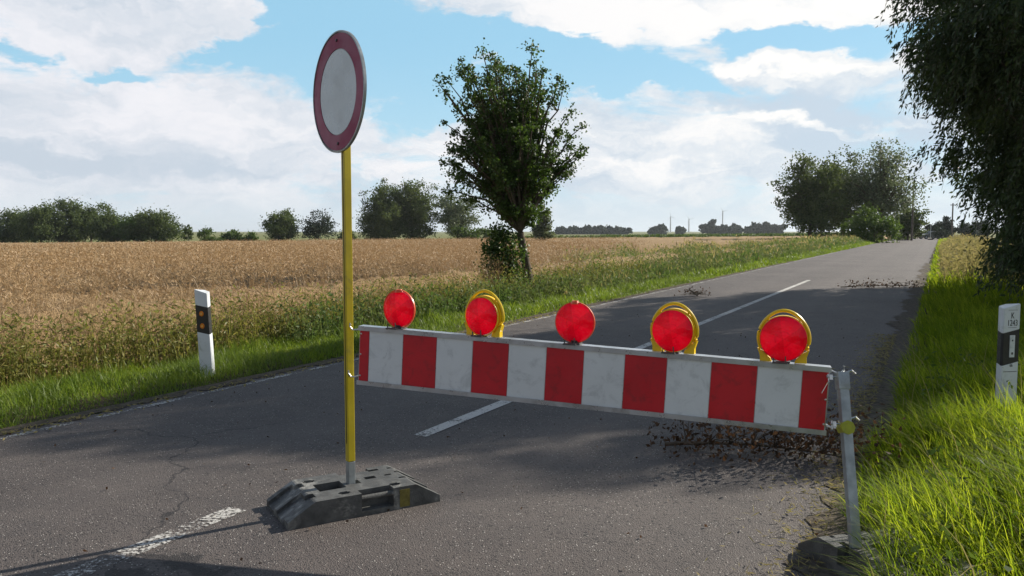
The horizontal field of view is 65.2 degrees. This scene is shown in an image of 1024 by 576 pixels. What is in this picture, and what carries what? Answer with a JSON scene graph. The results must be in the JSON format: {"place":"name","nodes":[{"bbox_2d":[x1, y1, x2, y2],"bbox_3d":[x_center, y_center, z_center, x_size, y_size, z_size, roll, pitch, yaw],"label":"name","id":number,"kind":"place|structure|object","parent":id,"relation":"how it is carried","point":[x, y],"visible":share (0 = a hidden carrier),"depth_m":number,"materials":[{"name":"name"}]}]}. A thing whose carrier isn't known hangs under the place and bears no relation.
{"place":"outdoors","nodes":[
{"label":"outdoors","id":0,"kind":"place"},
{"bbox_2d":[0,238,937,575],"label":"road","id":1,"kind":"structure","parent":0,"point":[584,492],"depth_m":4.72,"materials":[{"name":"grey asphalt"}]},
{"bbox_2d":[54,507,245,575],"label":"line","id":2,"kind":"object","parent":1,"relation":"on","point":[237,510],"visible":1,"depth_m":3.68,"materials":[{"name":"grey paint"}]},
{"bbox_2d":[267,465,439,530],"bbox_3d":[-0.824,1.069,4.175,0.800,0.115,0.402,-2,5,-31],"label":"foot plate","id":3,"kind":"object","parent":1,"relation":"on","point":[308,502],"visible":0.98,"depth_m":4.07,"materials":[{"name":"rubber"}]},
{"bbox_2d":[313,30,366,483],"bbox_3d":[-0.850,-0.101,4.080,0.070,2.364,0.600,-3,5,-37],"label":"round road sign","id":4,"kind":"object","parent":3,"relation":"on","point":[339,90],"visible":0.97,"depth_m":4.06,"materials":[{"name":"metal"}]},
{"bbox_2d":[0,261,791,434],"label":"dirt edge","id":5,"kind":"object","parent":1,"relation":"on","point":[121,405],"visible":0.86,"depth_m":7.26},
{"bbox_2d":[0,254,826,438],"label":"edge line","id":6,"kind":"object","parent":1,"relation":"on","point":[267,378],"visible":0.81,"depth_m":7.20,"materials":[{"name":"grey paint"}]},
{"bbox_2d":[9,314,881,575],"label":"leaf litter","id":7,"kind":"object","parent":1,"relation":"on","point":[705,525],"visible":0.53,"depth_m":5.05,"materials":[{"name":"brown plant"}]},
{"bbox_2d":[1,306,896,575],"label":"straw litter","id":8,"kind":"object","parent":1,"relation":"on","point":[787,530],"visible":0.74,"depth_m":5.76,"materials":[{"name":"brown plant"}]},
{"bbox_2d":[414,280,809,435],"bbox_3d":[3.994,0.398,14.395,0.110,0.001,20.000,2,5,28],"label":"line","id":9,"kind":"object","parent":1,"relation":"on","point":[467,416],"visible":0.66,"depth_m":6.41,"materials":[{"name":"grey paint"}]},
{"bbox_2d":[674,286,710,295],"bbox_3d":[3.971,0.070,17.616,0.803,0.216,0.722,1,4,10],"label":"fallen branch","id":10,"kind":"object","parent":1,"relation":"on","point":[697,293],"visible":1,"depth_m":17.51,"materials":[{"name":"wood"}]},
{"bbox_2d":[643,395,919,472],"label":"fallen leaves","id":11,"kind":"object","parent":1,"relation":"on","point":[754,443],"visible":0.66,"depth_m":4.98,"materials":[{"name":"brown plant"}]},
{"bbox_2d":[782,263,931,575],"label":"dirt edge","id":12,"kind":"object","parent":1,"relation":"on","point":[911,307],"visible":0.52,"depth_m":6.40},
{"bbox_2d":[837,277,929,287],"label":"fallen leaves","id":13,"kind":"object","parent":1,"relation":"on","point":[871,285],"visible":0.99,"depth_m":20.11,"materials":[{"name":"plant"}]},
{"bbox_2d":[0,0,1003,231],"label":"sky","id":14,"kind":"structure","parent":0,"point":[201,109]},
{"bbox_2d":[0,232,1022,571],"bbox_3d":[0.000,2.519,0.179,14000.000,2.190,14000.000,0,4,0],"label":"ground","id":15,"kind":"structure","parent":0,"point":[262,238],"depth_m":8.53,"materials":[{"name":"green plant"}]},
{"bbox_2d":[0,211,15,242],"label":"tree","id":16,"kind":"object","parent":15,"relation":"on","point":[2,234],"visible":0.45,"depth_m":204.48,"materials":[{"name":"green plant"}]},
{"bbox_2d":[0,205,33,242],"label":"tree","id":17,"kind":"object","parent":15,"relation":"on","point":[14,238],"visible":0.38,"depth_m":204.01,"materials":[{"name":"green plant"}]},
{"bbox_2d":[7,202,70,242],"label":"tree","id":18,"kind":"object","parent":15,"relation":"on","point":[35,231],"visible":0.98,"depth_m":197.11,"materials":[{"name":"green plant"}]},
{"bbox_2d":[35,196,95,242],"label":"tree","id":19,"kind":"object","parent":15,"relation":"on","point":[75,234],"visible":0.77,"depth_m":203.66,"materials":[{"name":"green plant"}]},
{"bbox_2d":[63,201,111,241],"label":"tree","id":20,"kind":"object","parent":15,"relation":"on","point":[94,210],"visible":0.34,"depth_m":207.84,"materials":[{"name":"green plant"}]},
{"bbox_2d":[79,204,135,241],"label":"tree","id":21,"kind":"object","parent":15,"relation":"on","point":[103,225],"visible":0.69,"depth_m":198.10,"materials":[{"name":"green plant"}]},
{"bbox_2d":[110,211,150,241],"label":"tree","id":22,"kind":"object","parent":15,"relation":"on","point":[126,222],"visible":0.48,"depth_m":194.78,"materials":[{"name":"green plant"}]},
{"bbox_2d":[112,205,188,241],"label":"tree","id":23,"kind":"object","parent":15,"relation":"on","point":[160,227],"visible":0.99,"depth_m":193.50,"materials":[{"name":"green plant"}]},
{"bbox_2d":[181,224,193,240],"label":"tree","id":24,"kind":"object","parent":15,"relation":"on","point":[189,233],"visible":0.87,"depth_m":204.10,"materials":[{"name":"green plant"}]},
{"bbox_2d":[194,289,214,375],"bbox_3d":[-3.053,0.569,8.012,0.146,1.122,0.108,-2,3,18],"label":"guide post","id":25,"kind":"object","parent":15,"relation":"on","point":[204,326],"visible":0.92,"depth_m":7.96,"materials":[{"name":"white plastic"}]},
{"bbox_2d":[193,227,225,240],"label":"field bush","id":26,"kind":"object","parent":15,"relation":"on","point":[207,233],"visible":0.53,"depth_m":188.47,"materials":[{"name":"green plant"}]},
{"bbox_2d":[216,228,244,240],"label":"field bush","id":27,"kind":"object","parent":15,"relation":"on","point":[232,235],"visible":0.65,"depth_m":192.68,"materials":[{"name":"green plant"}]},
{"bbox_2d":[242,230,259,240],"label":"field bush","id":28,"kind":"object","parent":15,"relation":"on","point":[251,235],"visible":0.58,"depth_m":208.94,"materials":[{"name":"green plant"}]},
{"bbox_2d":[258,208,302,240],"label":"tree","id":29,"kind":"object","parent":15,"relation":"on","point":[283,226],"visible":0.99,"depth_m":198.34,"materials":[{"name":"green plant"}]},
{"bbox_2d":[295,208,340,239],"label":"tree","id":30,"kind":"object","parent":15,"relation":"on","point":[322,227],"visible":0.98,"depth_m":202.15,"materials":[{"name":"green plant"}]},
{"bbox_2d":[0,254,648,391],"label":"field edge plants","id":31,"kind":"object","parent":15,"relation":"on","point":[189,338],"visible":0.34,"depth_m":9.39,"materials":[{"name":"plant"}]},
{"bbox_2d":[337,231,357,239],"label":"field bush","id":32,"kind":"object","parent":15,"relation":"on","point":[340,236],"visible":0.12,"depth_m":194.03,"materials":[{"name":"green plant"}]},
{"bbox_2d":[352,177,406,239],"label":"tree","id":33,"kind":"object","parent":15,"relation":"on","point":[381,215],"visible":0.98,"depth_m":188.59,"materials":[{"name":"green plant"}]},
{"bbox_2d":[387,177,441,239],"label":"tree","id":34,"kind":"object","parent":15,"relation":"on","point":[417,213],"visible":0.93,"depth_m":192.95,"materials":[{"name":"green plant"}]},
{"bbox_2d":[252,265,596,344],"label":"verge herbs","id":35,"kind":"object","parent":15,"relation":"on","point":[462,302],"visible":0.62,"depth_m":13.26,"materials":[{"name":"green plant"}]},
{"bbox_2d":[0,235,888,391],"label":"crop field","id":36,"kind":"structure","parent":15,"relation":"on","point":[667,241],"depth_m":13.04,"materials":[{"name":"beige plant"}]},
{"bbox_2d":[430,185,483,238],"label":"tree","id":37,"kind":"object","parent":15,"relation":"on","point":[455,215],"visible":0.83,"depth_m":197.51,"materials":[{"name":"green plant"}]},
{"bbox_2d":[450,224,483,238],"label":"field bush","id":38,"kind":"object","parent":15,"relation":"on","point":[460,232],"visible":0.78,"depth_m":178.18,"materials":[{"name":"green plant"}]},
{"bbox_2d":[474,227,493,238],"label":"field bush","id":39,"kind":"object","parent":15,"relation":"on","point":[485,230],"visible":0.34,"depth_m":183.30,"materials":[{"name":"green plant"}]},
{"bbox_2d":[473,220,530,295],"bbox_3d":[-0.199,-0.534,17.572,1.314,1.923,1.272,3,5,35],"label":"shrub","id":40,"kind":"object","parent":15,"relation":"on","point":[496,248],"visible":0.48,"depth_m":17.43,"materials":[{"name":"green plant"}]},
{"bbox_2d":[433,37,589,288],"bbox_3d":[-0.027,-2.503,17.837,3.304,5.906,3.549,2,5,27],"label":"young maple tree","id":41,"kind":"object","parent":15,"relation":"on","point":[514,169],"visible":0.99,"depth_m":17.22,"materials":[{"name":"green plant"}]},
{"bbox_2d":[529,203,555,239],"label":"tree","id":42,"kind":"object","parent":15,"relation":"on","point":[542,229],"visible":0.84,"depth_m":119.02,"materials":[{"name":"green plant"}]},
{"bbox_2d":[553,226,566,233],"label":"distant tree","id":43,"kind":"object","parent":15,"relation":"on","point":[561,230],"visible":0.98,"depth_m":890.53,"materials":[{"name":"green plant"}]},
{"bbox_2d":[567,225,579,233],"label":"distant tree","id":44,"kind":"object","parent":15,"relation":"on","point":[574,229],"visible":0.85,"depth_m":892.25,"materials":[{"name":"green plant"}]},
{"bbox_2d":[577,224,594,233],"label":"distant tree","id":45,"kind":"object","parent":15,"relation":"on","point":[586,229],"visible":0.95,"depth_m":892.05,"materials":[{"name":"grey plant"}]},
{"bbox_2d":[592,225,606,233],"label":"distant tree","id":46,"kind":"object","parent":15,"relation":"on","point":[600,229],"visible":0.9,"depth_m":891.29,"materials":[{"name":"green plant"}]},
{"bbox_2d":[606,225,619,233],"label":"distant tree","id":47,"kind":"object","parent":15,"relation":"on","point":[611,230],"visible":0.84,"depth_m":892.43,"materials":[{"name":"green plant"}]},
{"bbox_2d":[614,225,632,233],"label":"distant tree","id":48,"kind":"object","parent":15,"relation":"on","point":[623,230],"visible":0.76,"depth_m":893.58,"materials":[{"name":"green plant"}]},
{"bbox_2d":[647,223,668,233],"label":"distant tree","id":49,"kind":"object","parent":15,"relation":"on","point":[660,229],"visible":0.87,"depth_m":891.85,"materials":[{"name":"grey plant"}]},
{"bbox_2d":[503,232,847,237],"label":"field margin","id":50,"kind":"object","parent":15,"relation":"on","point":[690,235],"visible":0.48,"depth_m":223.97,"materials":[{"name":"green plant"}]},
{"bbox_2d":[477,233,876,294],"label":"seed heads","id":51,"kind":"object","parent":15,"relation":"on","point":[712,242],"visible":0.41,"depth_m":31.89,"materials":[{"name":"beige plant"}]},
{"bbox_2d":[675,226,686,233],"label":"distant tree","id":52,"kind":"object","parent":15,"relation":"on","point":[680,230],"visible":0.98,"depth_m":892.56,"materials":[{"name":"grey plant"}]},
{"bbox_2d":[478,234,884,298],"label":"tall weeds","id":53,"kind":"object","parent":15,"relation":"on","point":[702,265],"visible":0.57,"depth_m":29.04,"materials":[{"name":"green plant"}]},
{"bbox_2d":[698,219,722,233],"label":"distant tree","id":54,"kind":"object","parent":15,"relation":"on","point":[710,227],"visible":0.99,"depth_m":894.70,"materials":[{"name":"grey plant"}]},
{"bbox_2d":[716,224,729,233],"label":"distant tree","id":55,"kind":"object","parent":15,"relation":"on","point":[724,230],"visible":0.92,"depth_m":894.09,"materials":[{"name":"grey plant"}]},
{"bbox_2d":[727,223,744,233],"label":"distant tree","id":56,"kind":"object","parent":15,"relation":"on","point":[733,228],"visible":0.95,"depth_m":890.60,"materials":[{"name":"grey plant"}]},
{"bbox_2d":[744,221,766,233],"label":"distant tree","id":57,"kind":"object","parent":15,"relation":"on","point":[755,228],"visible":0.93,"depth_m":890.92,"materials":[{"name":"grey plant"}]},
{"bbox_2d":[763,221,774,233],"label":"distant tree","id":58,"kind":"object","parent":15,"relation":"on","point":[770,228],"visible":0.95,"depth_m":893.12,"materials":[{"name":"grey plant"}]},
{"bbox_2d":[772,224,788,233],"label":"distant tree","id":59,"kind":"object","parent":15,"relation":"on","point":[779,229],"visible":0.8,"depth_m":893.03,"materials":[{"name":"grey plant"}]},
{"bbox_2d":[766,148,851,236],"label":"roadside tree","id":60,"kind":"object","parent":15,"relation":"on","point":[813,203],"visible":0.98,"depth_m":109.96,"materials":[{"name":"green plant"}]},
{"bbox_2d":[819,144,871,234],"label":"roadside tree","id":61,"kind":"object","parent":15,"relation":"on","point":[842,220],"visible":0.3,"depth_m":116.00,"materials":[{"name":"green plant"}]},
{"bbox_2d":[832,203,905,242],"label":"roadside bush","id":62,"kind":"object","parent":15,"relation":"on","point":[868,226],"visible":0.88,"depth_m":98.32,"materials":[{"name":"green plant"}]},
{"bbox_2d":[836,135,936,240],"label":"roadside tree","id":63,"kind":"object","parent":15,"relation":"on","point":[880,191],"visible":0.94,"depth_m":111.89,"materials":[{"name":"green plant"}]},
{"bbox_2d":[798,528,994,575],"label":"foot plate","id":64,"kind":"object","parent":15,"relation":"on","point":[812,548],"visible":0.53,"depth_m":3.31,"materials":[{"name":"rubber"}]},
{"bbox_2d":[821,370,861,547],"bbox_3d":[1.410,0.750,3.397,0.164,0.808,0.062,0,-12,1],"label":"support post","id":65,"kind":"object","parent":64,"relation":"on","point":[845,426],"visible":0.95,"depth_m":3.39,"materials":[{"name":"metal"}]},
{"bbox_2d":[348,323,844,435],"bbox_3d":[0.305,0.412,3.806,2.360,0.312,0.058,4,5,15],"label":"barrier board","id":66,"kind":"object","parent":65,"relation":"attached to","point":[749,392],"visible":0.98,"depth_m":3.75,"materials":[{"name":"metal"}]},
{"bbox_2d":[383,289,415,329],"bbox_3d":[-0.575,0.106,4.016,0.196,0.198,0.083,2,5,29],"label":"warning lamp","id":67,"kind":"object","parent":66,"relation":"attached to","point":[399,309],"visible":1,"depth_m":4.00,"materials":[{"name":"red plastic"}]},
{"bbox_2d":[465,289,504,337],"bbox_3d":[-0.143,0.122,3.897,0.230,0.229,0.081,3,5,32],"label":"warning lamp","id":68,"kind":"object","parent":66,"relation":"attached to","point":[485,316],"visible":1,"depth_m":3.87,"materials":[{"name":"red plastic"}]},
{"bbox_2d":[555,301,594,345],"bbox_3d":[0.293,0.164,3.781,0.196,0.206,0.083,2,4,21],"label":"warning lamp","id":69,"kind":"object","parent":66,"relation":"attached to","point":[575,323],"visible":1,"depth_m":3.77,"materials":[{"name":"red plastic"}]},
{"bbox_2d":[650,302,698,353],"bbox_3d":[0.738,0.181,3.659,0.231,0.234,0.081,2,5,28],"label":"warning lamp","id":70,"kind":"object","parent":66,"relation":"attached to","point":[674,330],"visible":1,"depth_m":3.63,"materials":[{"name":"red plastic"}]},
{"bbox_2d":[757,309,810,363],"bbox_3d":[1.199,0.212,3.534,0.230,0.238,0.081,2,4,21],"label":"warning lamp","id":71,"kind":"object","parent":66,"relation":"attached to","point":[783,339],"visible":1,"depth_m":3.51,"materials":[{"name":"red plastic"}]},
{"bbox_2d":[800,237,1023,575],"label":"long grass","id":72,"kind":"structure","parent":15,"relation":"on","point":[908,510],"depth_m":4.61,"materials":[{"name":"green plant"}]},
{"bbox_2d":[910,194,913,240],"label":"utility pole","id":73,"kind":"object","parent":15,"relation":"on","point":[911,239],"visible":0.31,"depth_m":121.53,"materials":[{"name":"brown wood"}]},
{"bbox_2d":[895,203,933,239],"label":"roadside tree","id":74,"kind":"object","parent":15,"relation":"on","point":[906,219],"visible":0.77,"depth_m":126.62,"materials":[{"name":"green plant"}]},
{"bbox_2d":[813,233,1023,575],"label":"dry stems","id":75,"kind":"object","parent":15,"relation":"on","point":[954,251],"visible":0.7,"depth_m":21.74,"materials":[{"name":"green plant"}]},
{"bbox_2d":[923,220,944,233],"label":"tree","id":76,"kind":"object","parent":15,"relation":"on","point":[931,227],"visible":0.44,"depth_m":188.83,"materials":[{"name":"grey plant"}]},
{"bbox_2d":[929,226,952,238],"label":"bare bush","id":77,"kind":"object","parent":15,"relation":"on","point":[941,232],"visible":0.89,"depth_m":139.34,"materials":[{"name":"plant"}]},
{"bbox_2d":[940,215,956,235],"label":"tree","id":78,"kind":"object","parent":15,"relation":"on","point":[946,224],"visible":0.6,"depth_m":198.93,"materials":[{"name":"grey plant"}]},
{"bbox_2d":[874,0,1023,304],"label":"weeping tree","id":79,"kind":"object","parent":15,"relation":"on","point":[956,69],"visible":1,"depth_m":14.04,"materials":[{"name":"green plant"}]},
{"bbox_2d":[951,203,953,234],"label":"utility pole","id":80,"kind":"object","parent":15,"relation":"on","point":[952,219],"visible":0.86,"depth_m":149.37,"materials":[{"name":"grey wood"}]},
{"bbox_2d":[953,222,980,237],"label":"tree","id":81,"kind":"object","parent":15,"relation":"on","point":[965,229],"visible":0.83,"depth_m":193.46,"materials":[{"name":"grey plant"}]},
{"bbox_2d":[911,345,1023,571],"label":"broadleaf weeds","id":82,"kind":"object","parent":15,"relation":"on","point":[943,528],"visible":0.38,"depth_m":3.98,"materials":[{"name":"green plant"}]},
{"bbox_2d":[929,43,1023,278],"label":"weeping tree","id":83,"kind":"object","parent":15,"relation":"on","point":[956,177],"visible":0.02,"depth_m":21.79,"materials":[{"name":"green plant"}]},
{"bbox_2d":[971,219,990,237],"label":"tree","id":84,"kind":"object","parent":15,"relation":"on","point":[979,226],"visible":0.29,"depth_m":208.26,"materials":[{"name":"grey plant"}]},
{"bbox_2d":[995,303,1020,406],"bbox_3d":[3.793,0.690,6.161,0.146,1.148,0.107,-1,4,-12],"label":"guide post","id":85,"kind":"object","parent":15,"relation":"on","point":[1008,341],"visible":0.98,"depth_m":6.10,"materials":[{"name":"white plastic"}]},
{"bbox_2d":[918,231,940,238],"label":"parked car","id":86,"kind":"object","parent":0,"point":[927,235],"visible":0.66,"depth_m":144.88,"materials":[{"name":"grey paint"}]}
]}

